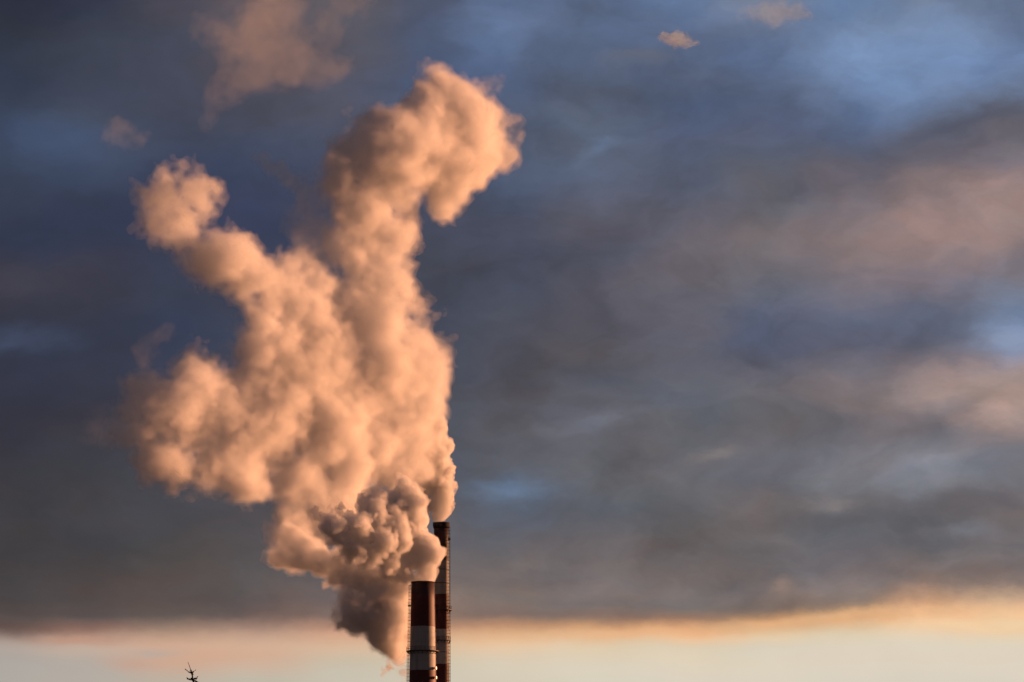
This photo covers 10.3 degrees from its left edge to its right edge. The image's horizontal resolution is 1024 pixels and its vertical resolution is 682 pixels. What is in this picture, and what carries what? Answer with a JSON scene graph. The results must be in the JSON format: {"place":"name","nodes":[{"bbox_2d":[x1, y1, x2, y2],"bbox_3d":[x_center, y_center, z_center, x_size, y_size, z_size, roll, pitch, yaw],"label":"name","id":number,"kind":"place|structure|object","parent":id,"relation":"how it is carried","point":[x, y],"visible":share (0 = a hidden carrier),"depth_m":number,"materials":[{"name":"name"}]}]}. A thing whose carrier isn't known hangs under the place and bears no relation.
{"place":"outdoors","nodes":[
{"label":"outdoors","id":0,"kind":"place"},
{"bbox_2d":[0,0,1023,681],"label":"sky","id":1,"kind":"structure","parent":0,"point":[694,328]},
{"label":"ground","id":2,"kind":"structure","parent":0,"visible":0},
{"bbox_2d":[185,663,197,681],"bbox_3d":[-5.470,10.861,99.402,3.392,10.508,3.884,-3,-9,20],"label":"spruce tree","id":3,"kind":"object","parent":2,"relation":"on","point":[192,678],"visible":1,"depth_m":99.99,"materials":[{"name":"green plant"}]},
{"bbox_2d":[406,581,438,681],"bbox_3d":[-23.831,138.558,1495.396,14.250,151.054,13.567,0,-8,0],"label":"chimney","id":4,"kind":"object","parent":2,"relation":"on","point":[421,635],"visible":1,"depth_m":1501.63,"materials":[{"name":"paint"}]},
{"bbox_2d":[432,522,451,681],"bbox_3d":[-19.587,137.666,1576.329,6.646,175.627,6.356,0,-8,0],"label":"chimney","id":5,"kind":"object","parent":2,"relation":"on","point":[441,539],"visible":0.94,"depth_m":1583.93,"materials":[{"name":"paint"}]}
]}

